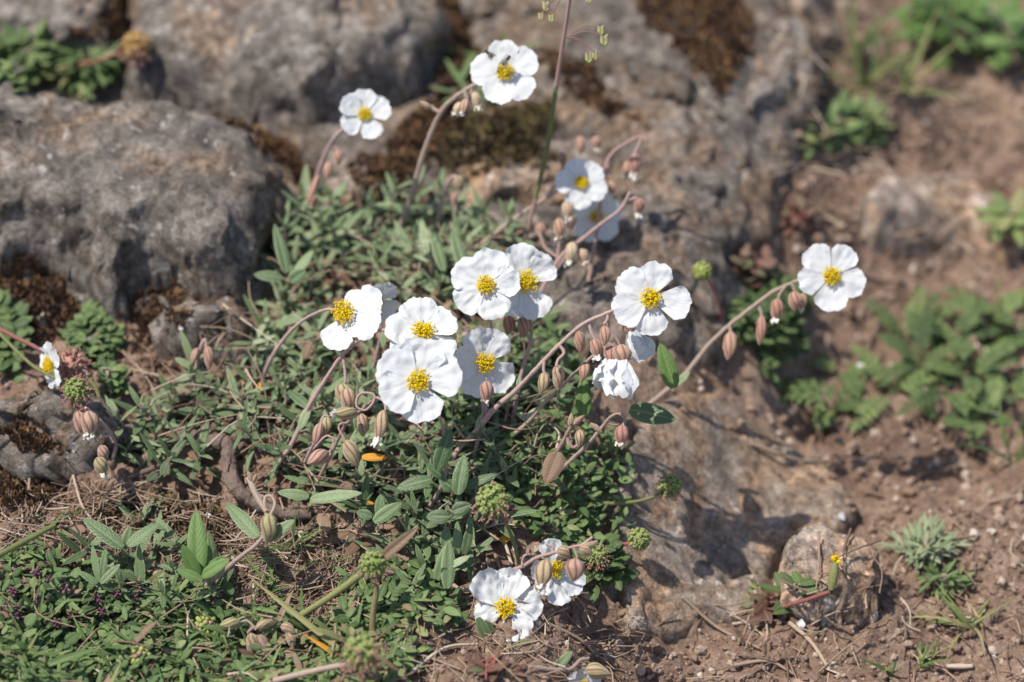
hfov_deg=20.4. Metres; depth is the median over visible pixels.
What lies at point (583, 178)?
flowering stem
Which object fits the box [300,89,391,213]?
flowering stem
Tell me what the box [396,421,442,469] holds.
leafy shoot
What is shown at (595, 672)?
flowering stem
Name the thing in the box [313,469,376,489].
leafy shoot
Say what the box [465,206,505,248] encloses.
leafy shoot
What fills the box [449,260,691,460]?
flowering stem
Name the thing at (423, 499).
undergrowth leaves
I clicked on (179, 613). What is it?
grass tuft
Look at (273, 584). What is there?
grass tuft
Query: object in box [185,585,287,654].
grass tuft
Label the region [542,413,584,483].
flowering stem
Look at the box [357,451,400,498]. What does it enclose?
leafy shoot
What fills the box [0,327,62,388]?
flowering stem
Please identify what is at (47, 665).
grass tuft
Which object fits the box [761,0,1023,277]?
straw litter
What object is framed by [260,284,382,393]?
flowering stem
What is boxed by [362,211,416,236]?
leafy shoot
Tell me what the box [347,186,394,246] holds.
leafy shoot
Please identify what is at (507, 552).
twig
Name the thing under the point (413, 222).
leafy shoot
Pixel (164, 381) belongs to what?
leafy shoot
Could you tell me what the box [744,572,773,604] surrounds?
grass tuft
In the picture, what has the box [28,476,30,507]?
twig
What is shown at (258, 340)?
leafy shoot
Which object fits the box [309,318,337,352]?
leafy shoot
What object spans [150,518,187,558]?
leafy shoot
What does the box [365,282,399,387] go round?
flowering stem
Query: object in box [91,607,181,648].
grass tuft
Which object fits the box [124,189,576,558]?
dead stems
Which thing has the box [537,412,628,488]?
flowering stem
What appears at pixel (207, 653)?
grass tuft
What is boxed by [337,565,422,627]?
fern leaved plant
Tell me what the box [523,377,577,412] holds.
leafy shoot
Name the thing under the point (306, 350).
fallen leaf
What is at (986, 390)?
fern leaved plant
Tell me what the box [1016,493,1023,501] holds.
pebble
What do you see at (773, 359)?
leafy weed
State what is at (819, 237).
pebble
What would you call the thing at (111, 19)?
moss
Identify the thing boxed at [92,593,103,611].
purple bud cluster
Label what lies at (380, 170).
moss
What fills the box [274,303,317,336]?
leafy shoot
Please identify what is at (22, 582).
purple bud cluster
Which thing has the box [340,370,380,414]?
leafy shoot
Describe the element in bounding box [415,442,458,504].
leafy shoot
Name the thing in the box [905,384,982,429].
fern leaved plant
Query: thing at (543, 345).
leafy shoot
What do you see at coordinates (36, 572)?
purple bud cluster
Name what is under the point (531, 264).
flowering stem
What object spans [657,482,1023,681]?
straw litter
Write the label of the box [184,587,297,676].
grass tuft
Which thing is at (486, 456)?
leafy shoot
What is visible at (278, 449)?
leafy shoot
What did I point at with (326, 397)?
leafy shoot
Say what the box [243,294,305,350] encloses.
leafy shoot
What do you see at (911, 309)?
fern leaved plant
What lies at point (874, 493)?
twig
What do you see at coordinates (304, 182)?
leafy shoot
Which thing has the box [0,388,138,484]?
rock
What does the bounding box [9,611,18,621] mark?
purple bud cluster
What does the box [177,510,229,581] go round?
leafy shoot
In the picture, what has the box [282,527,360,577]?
grass tuft
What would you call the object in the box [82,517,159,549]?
leafy shoot
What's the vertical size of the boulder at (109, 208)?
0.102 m
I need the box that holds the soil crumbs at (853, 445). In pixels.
[753,50,1023,597]
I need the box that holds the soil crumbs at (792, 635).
[460,600,1023,681]
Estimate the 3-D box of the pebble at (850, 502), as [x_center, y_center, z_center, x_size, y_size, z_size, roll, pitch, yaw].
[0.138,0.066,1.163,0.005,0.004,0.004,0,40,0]
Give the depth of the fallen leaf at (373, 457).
1.10 m
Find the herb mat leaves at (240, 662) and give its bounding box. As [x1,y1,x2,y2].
[0,533,411,681]
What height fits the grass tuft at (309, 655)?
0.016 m
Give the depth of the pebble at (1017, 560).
1.13 m
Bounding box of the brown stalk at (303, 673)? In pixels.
[268,662,347,681]
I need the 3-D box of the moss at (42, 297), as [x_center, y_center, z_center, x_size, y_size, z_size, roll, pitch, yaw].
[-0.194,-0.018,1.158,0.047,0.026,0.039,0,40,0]
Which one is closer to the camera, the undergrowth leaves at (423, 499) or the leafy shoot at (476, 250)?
the undergrowth leaves at (423, 499)
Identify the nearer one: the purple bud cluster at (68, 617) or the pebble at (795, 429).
the purple bud cluster at (68, 617)
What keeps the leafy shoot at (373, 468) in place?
on the ground at (754, 392)
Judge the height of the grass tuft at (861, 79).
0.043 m
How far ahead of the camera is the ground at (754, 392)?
1.17 m
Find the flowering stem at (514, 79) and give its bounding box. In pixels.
[394,40,538,250]
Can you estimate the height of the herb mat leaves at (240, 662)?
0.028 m
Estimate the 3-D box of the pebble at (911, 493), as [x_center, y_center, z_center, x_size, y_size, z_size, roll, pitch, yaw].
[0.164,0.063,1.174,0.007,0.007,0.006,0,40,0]
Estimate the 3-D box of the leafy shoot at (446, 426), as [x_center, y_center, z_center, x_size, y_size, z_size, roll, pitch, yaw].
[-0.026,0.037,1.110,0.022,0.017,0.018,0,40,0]
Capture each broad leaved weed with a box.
[892,0,1002,69]
[971,0,1023,68]
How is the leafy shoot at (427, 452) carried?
on the ground at (754, 392)
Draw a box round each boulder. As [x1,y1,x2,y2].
[0,79,287,322]
[124,0,453,134]
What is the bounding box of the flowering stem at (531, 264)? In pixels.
[493,242,556,426]
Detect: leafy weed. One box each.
[0,18,65,91]
[0,288,34,382]
[42,40,124,100]
[376,628,432,672]
[430,51,485,102]
[570,531,638,601]
[732,276,814,381]
[758,570,833,614]
[798,111,845,158]
[803,88,895,154]
[973,186,1023,246]
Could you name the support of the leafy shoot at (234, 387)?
on the ground at (754, 392)
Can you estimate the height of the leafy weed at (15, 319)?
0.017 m
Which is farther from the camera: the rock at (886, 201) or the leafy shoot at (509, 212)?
the rock at (886, 201)
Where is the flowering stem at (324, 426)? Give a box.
[299,388,355,474]
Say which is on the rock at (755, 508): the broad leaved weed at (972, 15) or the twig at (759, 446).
the twig at (759, 446)
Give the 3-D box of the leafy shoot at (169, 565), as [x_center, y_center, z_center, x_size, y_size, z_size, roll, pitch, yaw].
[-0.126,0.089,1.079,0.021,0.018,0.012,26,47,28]
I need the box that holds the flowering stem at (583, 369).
[483,342,614,455]
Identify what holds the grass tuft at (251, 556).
on the ground at (754, 392)
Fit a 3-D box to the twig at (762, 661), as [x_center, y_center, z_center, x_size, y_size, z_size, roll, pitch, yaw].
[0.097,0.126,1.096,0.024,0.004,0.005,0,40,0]
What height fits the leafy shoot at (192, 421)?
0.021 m
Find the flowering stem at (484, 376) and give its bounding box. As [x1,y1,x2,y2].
[455,327,514,469]
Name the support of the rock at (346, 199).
on the ground at (754, 392)
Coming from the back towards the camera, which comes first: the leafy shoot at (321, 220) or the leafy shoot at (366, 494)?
the leafy shoot at (321, 220)
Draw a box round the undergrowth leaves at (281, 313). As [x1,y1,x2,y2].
[225,279,380,412]
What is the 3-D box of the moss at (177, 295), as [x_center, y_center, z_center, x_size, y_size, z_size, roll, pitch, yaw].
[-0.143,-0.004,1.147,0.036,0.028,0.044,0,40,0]
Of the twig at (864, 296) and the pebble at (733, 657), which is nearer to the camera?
the pebble at (733, 657)
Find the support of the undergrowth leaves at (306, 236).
on the ground at (754, 392)
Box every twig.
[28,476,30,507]
[72,474,91,518]
[85,489,141,516]
[106,471,166,501]
[120,348,146,379]
[128,479,149,513]
[150,357,160,392]
[329,267,342,301]
[388,484,438,495]
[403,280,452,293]
[408,643,477,674]
[417,653,460,670]
[460,537,512,564]
[493,553,501,568]
[546,621,597,657]
[569,600,574,631]
[681,596,759,648]
[733,659,793,674]
[750,442,845,462]
[788,621,830,669]
[851,266,904,282]
[853,293,879,364]
[860,488,883,497]
[912,228,940,245]
[914,80,964,111]
[946,663,973,669]
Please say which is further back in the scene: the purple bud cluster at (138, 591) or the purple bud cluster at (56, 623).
the purple bud cluster at (138, 591)
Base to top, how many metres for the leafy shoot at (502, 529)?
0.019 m
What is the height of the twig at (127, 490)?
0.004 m
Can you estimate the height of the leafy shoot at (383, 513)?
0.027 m
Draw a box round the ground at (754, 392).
[0,0,1023,681]
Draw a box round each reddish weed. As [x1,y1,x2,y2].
[463,647,528,680]
[727,243,789,289]
[738,578,800,623]
[779,194,822,236]
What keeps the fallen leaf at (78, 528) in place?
on the ground at (754, 392)
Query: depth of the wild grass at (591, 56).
1.13 m
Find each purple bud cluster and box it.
[7,586,18,598]
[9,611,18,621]
[20,580,26,588]
[30,568,41,577]
[50,618,61,629]
[59,584,70,603]
[65,613,72,631]
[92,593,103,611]
[96,607,105,622]
[107,606,115,618]
[112,588,121,597]
[130,593,139,604]
[133,585,142,597]
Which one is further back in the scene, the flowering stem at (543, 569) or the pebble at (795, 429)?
the pebble at (795, 429)
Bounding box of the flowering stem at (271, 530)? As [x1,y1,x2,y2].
[196,471,294,591]
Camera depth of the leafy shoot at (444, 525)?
1.08 m
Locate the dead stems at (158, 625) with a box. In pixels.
[0,556,419,681]
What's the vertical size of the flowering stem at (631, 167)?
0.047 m
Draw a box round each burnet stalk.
[0,332,96,410]
[43,25,154,67]
[57,344,100,396]
[353,550,392,637]
[469,480,521,570]
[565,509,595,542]
[574,469,685,504]
[583,538,613,588]
[619,527,651,550]
[692,260,722,321]
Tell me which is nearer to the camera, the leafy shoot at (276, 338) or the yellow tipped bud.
the yellow tipped bud
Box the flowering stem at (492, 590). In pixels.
[434,539,542,641]
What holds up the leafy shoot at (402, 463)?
on the ground at (754, 392)
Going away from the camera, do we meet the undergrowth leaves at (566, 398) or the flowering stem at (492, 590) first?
the flowering stem at (492, 590)
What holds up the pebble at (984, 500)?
on the ground at (754, 392)
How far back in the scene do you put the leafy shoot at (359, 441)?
1.11 m
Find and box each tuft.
[0,585,95,680]
[0,628,75,681]
[1,551,45,608]
[2,640,95,679]
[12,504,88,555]
[69,608,139,671]
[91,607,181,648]
[111,607,165,634]
[132,580,210,636]
[154,559,234,625]
[171,630,231,680]
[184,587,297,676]
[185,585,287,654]
[223,542,294,598]
[237,545,322,596]
[254,505,339,556]
[278,624,341,675]
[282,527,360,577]
[314,618,350,668]
[433,28,561,66]
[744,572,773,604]
[815,0,930,51]
[821,0,926,86]
[828,2,979,107]
[861,658,907,680]
[878,511,971,574]
[908,581,1019,658]
[910,270,1021,345]
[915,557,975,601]
[917,634,955,668]
[958,390,1023,465]
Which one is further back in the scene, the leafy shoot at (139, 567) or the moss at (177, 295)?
the moss at (177, 295)
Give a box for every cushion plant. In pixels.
[59,298,129,374]
[95,360,129,402]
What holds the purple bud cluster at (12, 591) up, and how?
on the ground at (754, 392)
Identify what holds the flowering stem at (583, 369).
on the ground at (754, 392)
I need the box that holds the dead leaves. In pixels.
[0,553,404,681]
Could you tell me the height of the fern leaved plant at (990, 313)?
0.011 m
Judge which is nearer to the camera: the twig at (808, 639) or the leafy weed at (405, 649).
the leafy weed at (405, 649)
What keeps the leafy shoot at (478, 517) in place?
on the ground at (754, 392)
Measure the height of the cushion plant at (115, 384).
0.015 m
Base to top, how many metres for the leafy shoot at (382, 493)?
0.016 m
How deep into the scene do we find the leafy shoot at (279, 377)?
1.13 m
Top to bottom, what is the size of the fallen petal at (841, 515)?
0.002 m
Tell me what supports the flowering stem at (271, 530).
on the ground at (754, 392)
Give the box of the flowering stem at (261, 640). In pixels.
[220,617,295,653]
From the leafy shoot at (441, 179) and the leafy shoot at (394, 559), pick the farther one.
the leafy shoot at (441, 179)
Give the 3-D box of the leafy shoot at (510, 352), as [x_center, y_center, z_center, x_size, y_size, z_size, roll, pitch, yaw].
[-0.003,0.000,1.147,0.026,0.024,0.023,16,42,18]
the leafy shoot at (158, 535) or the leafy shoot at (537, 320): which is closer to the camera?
the leafy shoot at (158, 535)
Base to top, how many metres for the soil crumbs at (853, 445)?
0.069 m
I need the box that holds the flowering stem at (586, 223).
[556,191,621,270]
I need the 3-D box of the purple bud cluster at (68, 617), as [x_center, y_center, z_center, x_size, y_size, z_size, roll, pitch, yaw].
[-0.166,0.107,1.070,0.003,0.012,0.003,0,40,0]
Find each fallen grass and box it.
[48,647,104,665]
[247,575,338,648]
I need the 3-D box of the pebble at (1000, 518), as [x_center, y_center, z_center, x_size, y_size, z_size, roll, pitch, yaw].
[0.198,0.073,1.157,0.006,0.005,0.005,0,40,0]
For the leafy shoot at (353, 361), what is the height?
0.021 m
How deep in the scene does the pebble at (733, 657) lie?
1.10 m
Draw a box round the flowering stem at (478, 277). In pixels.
[451,247,520,414]
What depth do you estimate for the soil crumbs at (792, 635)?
1.10 m
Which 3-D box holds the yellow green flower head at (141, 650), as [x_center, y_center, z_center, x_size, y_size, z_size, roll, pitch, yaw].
[-0.138,0.118,1.054,0.009,0.013,0.008,0,40,0]
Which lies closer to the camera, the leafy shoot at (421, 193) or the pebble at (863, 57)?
the leafy shoot at (421, 193)
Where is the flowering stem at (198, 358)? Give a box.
[174,330,215,399]
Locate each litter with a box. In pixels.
[0,455,384,623]
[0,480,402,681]
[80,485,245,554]
[115,322,535,553]
[368,551,655,681]
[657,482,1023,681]
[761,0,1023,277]
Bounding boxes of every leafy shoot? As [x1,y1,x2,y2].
[58,526,118,564]
[78,545,119,583]
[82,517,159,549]
[83,562,125,584]
[95,559,165,624]
[97,535,151,570]
[104,395,159,445]
[111,385,167,434]
[111,439,149,465]
[115,493,165,538]
[119,510,186,571]
[119,545,167,610]
[128,416,175,463]
[139,432,196,484]
[142,372,190,401]
[143,388,194,427]
[143,567,191,624]
[149,555,187,594]
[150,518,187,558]
[163,415,205,467]
[166,357,222,404]
[169,391,214,430]
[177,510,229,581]
[183,419,221,479]
[191,370,238,424]
[199,568,239,614]
[207,530,237,600]
[209,365,271,416]
[211,314,292,374]
[213,396,269,479]
[229,354,266,401]
[233,395,273,440]
[237,336,280,386]
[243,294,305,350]
[248,369,310,432]
[249,367,298,407]
[250,422,308,490]
[252,270,315,321]
[254,224,312,284]
[260,233,321,297]
[261,361,286,401]
[262,319,307,372]
[273,199,327,249]
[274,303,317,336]
[275,369,358,412]
[276,356,319,397]
[276,403,316,441]
[278,418,341,467]
[280,189,333,240]
[280,453,330,504]
[283,242,347,298]
[283,431,353,504]
[283,467,336,510]
[285,163,349,215]
[285,207,353,273]
[286,304,332,368]
[288,266,327,306]
[292,339,331,378]
[295,187,344,246]
[298,370,349,414]
[298,402,350,436]
[302,295,336,326]
[306,179,355,237]
[308,205,362,271]
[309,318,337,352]
[310,385,357,416]
[312,346,347,369]
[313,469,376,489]
[321,428,374,481]
[323,238,368,297]
[324,348,376,388]
[325,407,390,465]
[335,218,388,254]
[336,337,389,372]
[336,416,390,467]
[337,450,390,485]
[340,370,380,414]
[340,459,384,499]
[342,224,417,283]
[342,473,375,542]
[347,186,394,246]
[349,244,409,299]
[350,355,378,401]
[352,528,409,551]
[353,171,426,254]
[356,430,417,472]
[356,494,401,527]
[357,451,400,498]
[359,395,403,429]
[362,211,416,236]
[363,511,434,553]
[370,219,452,294]
[370,462,437,521]
[371,488,404,514]
[375,544,424,577]
[377,270,422,311]
[377,422,418,466]
[381,563,436,606]
[382,449,425,477]
[383,165,447,217]
[384,490,466,555]
[393,510,452,557]
[395,204,445,251]
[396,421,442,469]
[397,223,469,300]
[397,429,452,490]
[403,233,472,283]
[404,167,470,230]
[405,440,458,474]
[410,268,458,308]
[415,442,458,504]
[415,544,458,592]
[417,504,483,553]
[419,219,466,270]
[424,414,471,448]
[424,535,469,571]
[425,179,480,232]
[426,454,496,523]
[427,448,456,484]
[428,208,483,272]
[429,228,490,259]
[432,205,464,246]
[432,389,454,404]
[432,561,478,585]
[433,482,471,513]
[434,386,481,428]
[438,250,472,309]
[440,521,472,588]
[445,199,484,243]
[450,457,518,518]
[450,514,495,581]
[451,183,527,247]
[451,416,500,459]
[453,321,461,346]
[453,496,484,539]
[455,395,510,428]
[457,388,531,429]
[458,415,509,462]
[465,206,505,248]
[467,601,529,649]
[468,446,502,479]
[468,508,538,538]
[469,438,533,472]
[473,454,541,518]
[476,318,499,327]
[483,197,535,250]
[493,312,537,337]
[494,358,518,365]
[494,370,552,408]
[499,343,537,378]
[500,316,535,362]
[503,420,556,459]
[511,332,560,372]
[515,352,565,403]
[516,305,568,341]
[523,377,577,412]
[523,445,560,488]
[534,316,576,361]
[541,342,593,380]
[549,357,594,392]
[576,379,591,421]
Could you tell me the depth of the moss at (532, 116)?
1.23 m
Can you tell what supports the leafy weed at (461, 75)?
on the bedrock shelf
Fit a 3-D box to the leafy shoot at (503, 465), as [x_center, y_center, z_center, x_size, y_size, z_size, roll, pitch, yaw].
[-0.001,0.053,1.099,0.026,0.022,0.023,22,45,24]
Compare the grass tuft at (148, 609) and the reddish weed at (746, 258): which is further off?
the reddish weed at (746, 258)
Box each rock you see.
[0,0,127,89]
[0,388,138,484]
[148,301,262,382]
[318,174,382,215]
[459,159,570,214]
[467,0,582,29]
[491,219,573,286]
[529,132,758,364]
[558,25,699,107]
[614,392,856,643]
[745,17,828,126]
[769,522,883,632]
[857,173,1023,267]
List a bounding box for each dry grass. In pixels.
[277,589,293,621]
[301,632,343,659]
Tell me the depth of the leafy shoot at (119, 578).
1.07 m
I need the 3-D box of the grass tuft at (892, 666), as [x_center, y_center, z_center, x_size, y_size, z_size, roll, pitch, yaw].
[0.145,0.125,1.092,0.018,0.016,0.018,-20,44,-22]
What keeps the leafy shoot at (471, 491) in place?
on the ground at (754, 392)
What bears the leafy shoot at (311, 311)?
on the ground at (754, 392)
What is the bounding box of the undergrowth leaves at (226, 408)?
[118,380,372,498]
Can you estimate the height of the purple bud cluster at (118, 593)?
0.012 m
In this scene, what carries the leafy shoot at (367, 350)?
on the ground at (754, 392)
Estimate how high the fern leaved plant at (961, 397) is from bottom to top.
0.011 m
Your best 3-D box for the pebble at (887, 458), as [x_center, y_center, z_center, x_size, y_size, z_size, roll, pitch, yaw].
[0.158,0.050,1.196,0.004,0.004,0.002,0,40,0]
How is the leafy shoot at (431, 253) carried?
on the ground at (754, 392)
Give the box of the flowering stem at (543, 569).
[513,536,597,593]
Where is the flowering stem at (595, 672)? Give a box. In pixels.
[528,644,610,681]
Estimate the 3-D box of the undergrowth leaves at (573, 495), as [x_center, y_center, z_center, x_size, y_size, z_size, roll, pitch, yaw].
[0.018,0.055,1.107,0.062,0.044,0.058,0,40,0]
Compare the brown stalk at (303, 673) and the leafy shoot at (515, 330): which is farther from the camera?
the leafy shoot at (515, 330)
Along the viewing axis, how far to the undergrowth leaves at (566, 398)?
1.13 m
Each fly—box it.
[485,48,495,60]
[499,54,510,68]
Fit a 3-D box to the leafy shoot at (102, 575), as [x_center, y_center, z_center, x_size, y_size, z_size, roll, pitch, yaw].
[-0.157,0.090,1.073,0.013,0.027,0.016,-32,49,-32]
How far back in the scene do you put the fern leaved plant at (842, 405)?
1.21 m
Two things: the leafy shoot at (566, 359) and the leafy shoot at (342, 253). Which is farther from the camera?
the leafy shoot at (342, 253)
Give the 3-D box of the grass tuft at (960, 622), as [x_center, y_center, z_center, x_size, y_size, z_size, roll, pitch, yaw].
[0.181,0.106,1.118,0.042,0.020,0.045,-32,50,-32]
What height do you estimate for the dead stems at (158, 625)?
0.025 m
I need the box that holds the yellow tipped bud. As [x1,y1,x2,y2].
[783,555,840,608]
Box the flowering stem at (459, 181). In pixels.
[435,174,464,235]
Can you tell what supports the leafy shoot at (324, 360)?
on the ground at (754, 392)
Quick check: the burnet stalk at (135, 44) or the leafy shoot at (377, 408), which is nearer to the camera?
the leafy shoot at (377, 408)
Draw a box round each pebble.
[47,541,55,547]
[610,661,617,667]
[679,405,687,412]
[692,610,698,617]
[729,652,736,660]
[738,418,747,432]
[746,405,755,412]
[769,236,779,248]
[778,412,787,422]
[790,0,809,16]
[790,425,799,434]
[794,131,802,139]
[805,117,811,124]
[814,231,825,243]
[821,26,828,36]
[836,222,844,230]
[844,498,854,505]
[851,507,856,515]
[859,54,866,61]
[882,457,891,460]
[901,488,917,498]
[913,129,921,139]
[925,480,935,488]
[934,626,943,632]
[969,561,976,571]
[977,148,984,156]
[977,597,986,603]
[979,497,999,504]
[986,490,993,496]
[994,513,1005,525]
[1001,651,1011,659]
[1010,556,1021,566]
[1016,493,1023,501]
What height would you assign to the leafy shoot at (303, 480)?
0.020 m
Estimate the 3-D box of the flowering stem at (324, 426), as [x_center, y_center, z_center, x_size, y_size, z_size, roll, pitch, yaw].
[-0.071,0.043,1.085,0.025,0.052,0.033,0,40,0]
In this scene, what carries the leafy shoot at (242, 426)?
on the ground at (754, 392)
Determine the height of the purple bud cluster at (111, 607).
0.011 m
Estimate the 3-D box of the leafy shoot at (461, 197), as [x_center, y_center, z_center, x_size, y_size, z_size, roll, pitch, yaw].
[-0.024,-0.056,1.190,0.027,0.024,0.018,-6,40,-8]
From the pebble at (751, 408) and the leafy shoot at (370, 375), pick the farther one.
the pebble at (751, 408)
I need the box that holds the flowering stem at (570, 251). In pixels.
[520,192,644,342]
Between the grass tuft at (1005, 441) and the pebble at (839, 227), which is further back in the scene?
the pebble at (839, 227)
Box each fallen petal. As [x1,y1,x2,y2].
[67,432,73,446]
[796,619,804,626]
[838,512,844,519]
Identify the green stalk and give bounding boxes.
[0,523,55,557]
[277,526,419,632]
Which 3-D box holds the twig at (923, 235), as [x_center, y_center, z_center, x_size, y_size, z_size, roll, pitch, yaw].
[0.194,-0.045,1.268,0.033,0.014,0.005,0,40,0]
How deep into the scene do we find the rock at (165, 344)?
1.14 m
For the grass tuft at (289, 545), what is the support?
on the ground at (754, 392)
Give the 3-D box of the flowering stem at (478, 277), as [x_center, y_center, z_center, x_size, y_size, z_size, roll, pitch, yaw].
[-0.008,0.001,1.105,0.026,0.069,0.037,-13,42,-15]
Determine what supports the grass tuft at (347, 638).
on the ground at (754, 392)
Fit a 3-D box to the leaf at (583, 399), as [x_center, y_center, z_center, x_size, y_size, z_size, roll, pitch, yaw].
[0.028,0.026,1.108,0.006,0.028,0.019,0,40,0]
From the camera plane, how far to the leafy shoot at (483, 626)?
1.06 m
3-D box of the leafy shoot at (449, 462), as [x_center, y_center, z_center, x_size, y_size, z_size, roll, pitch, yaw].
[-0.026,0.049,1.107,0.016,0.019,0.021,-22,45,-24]
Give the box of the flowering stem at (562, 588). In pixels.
[531,538,585,605]
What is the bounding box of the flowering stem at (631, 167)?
[576,135,646,281]
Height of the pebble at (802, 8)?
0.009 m
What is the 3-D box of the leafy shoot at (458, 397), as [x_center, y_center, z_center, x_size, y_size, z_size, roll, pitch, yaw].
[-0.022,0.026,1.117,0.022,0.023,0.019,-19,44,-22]
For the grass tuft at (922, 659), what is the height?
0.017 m
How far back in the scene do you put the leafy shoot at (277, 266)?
1.17 m
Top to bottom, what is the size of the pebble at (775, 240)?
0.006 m
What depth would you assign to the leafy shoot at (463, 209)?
1.19 m
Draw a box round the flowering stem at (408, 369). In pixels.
[375,337,461,512]
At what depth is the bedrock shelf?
1.24 m
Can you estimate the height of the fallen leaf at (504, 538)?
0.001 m
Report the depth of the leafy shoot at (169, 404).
1.12 m
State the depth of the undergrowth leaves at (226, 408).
1.12 m
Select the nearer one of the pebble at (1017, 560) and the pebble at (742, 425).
the pebble at (1017, 560)
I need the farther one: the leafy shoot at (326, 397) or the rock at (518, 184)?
the rock at (518, 184)
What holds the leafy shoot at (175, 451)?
on the ground at (754, 392)
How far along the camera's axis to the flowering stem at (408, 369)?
1.06 m
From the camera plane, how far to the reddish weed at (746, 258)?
1.21 m
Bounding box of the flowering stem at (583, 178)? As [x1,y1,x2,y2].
[442,152,607,283]
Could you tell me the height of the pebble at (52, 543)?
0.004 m
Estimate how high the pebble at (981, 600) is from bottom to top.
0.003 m
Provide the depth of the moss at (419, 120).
1.24 m
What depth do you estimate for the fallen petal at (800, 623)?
1.11 m
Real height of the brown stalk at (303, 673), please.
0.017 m
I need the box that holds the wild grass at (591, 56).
[524,0,608,240]
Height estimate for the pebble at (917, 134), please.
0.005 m
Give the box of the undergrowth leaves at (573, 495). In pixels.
[479,406,637,546]
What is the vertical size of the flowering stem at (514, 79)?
0.103 m
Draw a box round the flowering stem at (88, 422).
[73,406,117,478]
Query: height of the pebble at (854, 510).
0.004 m
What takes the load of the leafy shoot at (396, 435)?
on the ground at (754, 392)
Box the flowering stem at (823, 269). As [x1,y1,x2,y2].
[629,243,865,423]
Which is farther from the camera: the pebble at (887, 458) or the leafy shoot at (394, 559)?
the pebble at (887, 458)
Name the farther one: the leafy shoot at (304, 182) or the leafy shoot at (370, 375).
the leafy shoot at (304, 182)
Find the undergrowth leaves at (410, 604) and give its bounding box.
[329,554,472,637]
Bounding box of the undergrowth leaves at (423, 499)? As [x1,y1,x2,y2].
[310,428,533,536]
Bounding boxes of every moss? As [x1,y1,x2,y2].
[0,250,88,343]
[0,417,77,519]
[69,0,126,47]
[116,276,201,384]
[212,108,321,187]
[343,151,433,219]
[375,0,481,177]
[429,96,558,179]
[543,46,649,130]
[632,0,757,117]
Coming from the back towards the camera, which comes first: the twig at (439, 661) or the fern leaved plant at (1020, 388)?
the fern leaved plant at (1020, 388)
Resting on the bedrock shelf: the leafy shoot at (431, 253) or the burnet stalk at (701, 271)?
the burnet stalk at (701, 271)
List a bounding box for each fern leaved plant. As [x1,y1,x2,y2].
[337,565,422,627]
[727,266,812,326]
[769,368,851,410]
[810,398,865,431]
[811,355,876,399]
[847,373,866,415]
[848,345,950,432]
[865,286,940,366]
[876,310,977,396]
[897,357,992,416]
[902,297,1001,359]
[903,294,978,346]
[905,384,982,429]
[923,324,1019,398]
[944,286,1023,324]
[952,376,1011,444]
[969,330,1023,398]
[975,359,1023,402]
[980,301,1023,342]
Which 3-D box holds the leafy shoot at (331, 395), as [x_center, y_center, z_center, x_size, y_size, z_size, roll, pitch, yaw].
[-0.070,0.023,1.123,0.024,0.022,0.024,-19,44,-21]
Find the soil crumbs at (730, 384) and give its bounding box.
[0,0,1023,681]
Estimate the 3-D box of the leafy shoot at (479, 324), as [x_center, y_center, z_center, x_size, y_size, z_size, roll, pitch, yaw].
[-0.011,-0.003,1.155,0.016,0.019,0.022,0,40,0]
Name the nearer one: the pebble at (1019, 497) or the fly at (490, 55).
the fly at (490, 55)
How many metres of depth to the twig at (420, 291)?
1.16 m
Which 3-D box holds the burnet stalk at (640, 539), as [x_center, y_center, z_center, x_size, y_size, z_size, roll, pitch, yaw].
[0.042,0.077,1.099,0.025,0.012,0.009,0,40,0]
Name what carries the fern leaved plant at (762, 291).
on the ground at (754, 392)
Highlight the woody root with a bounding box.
[127,409,318,520]
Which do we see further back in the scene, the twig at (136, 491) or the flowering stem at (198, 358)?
the flowering stem at (198, 358)
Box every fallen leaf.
[69,524,85,532]
[152,563,167,582]
[302,341,311,357]
[362,453,387,460]
[500,535,510,541]
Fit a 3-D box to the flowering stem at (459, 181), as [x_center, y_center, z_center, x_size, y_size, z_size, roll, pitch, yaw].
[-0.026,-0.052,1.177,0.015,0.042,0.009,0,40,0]
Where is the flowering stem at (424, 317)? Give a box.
[264,297,457,479]
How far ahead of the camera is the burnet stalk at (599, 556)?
1.09 m
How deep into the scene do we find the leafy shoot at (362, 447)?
1.10 m
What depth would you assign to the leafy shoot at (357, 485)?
1.10 m
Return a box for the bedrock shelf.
[5,0,839,368]
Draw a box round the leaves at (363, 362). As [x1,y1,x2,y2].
[287,234,506,386]
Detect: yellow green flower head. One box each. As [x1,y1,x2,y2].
[129,644,151,667]
[195,614,218,635]
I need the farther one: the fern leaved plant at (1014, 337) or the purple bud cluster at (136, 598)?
the fern leaved plant at (1014, 337)
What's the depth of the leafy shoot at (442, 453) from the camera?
1.07 m
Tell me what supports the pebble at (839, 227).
on the ground at (754, 392)
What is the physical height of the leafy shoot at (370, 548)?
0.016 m
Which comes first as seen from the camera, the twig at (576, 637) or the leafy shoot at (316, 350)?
the twig at (576, 637)
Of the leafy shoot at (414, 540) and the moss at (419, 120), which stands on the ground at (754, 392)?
the leafy shoot at (414, 540)
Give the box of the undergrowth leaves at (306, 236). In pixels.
[281,200,485,302]
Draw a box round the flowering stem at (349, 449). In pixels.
[277,391,389,503]
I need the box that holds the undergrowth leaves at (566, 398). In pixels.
[431,311,592,431]

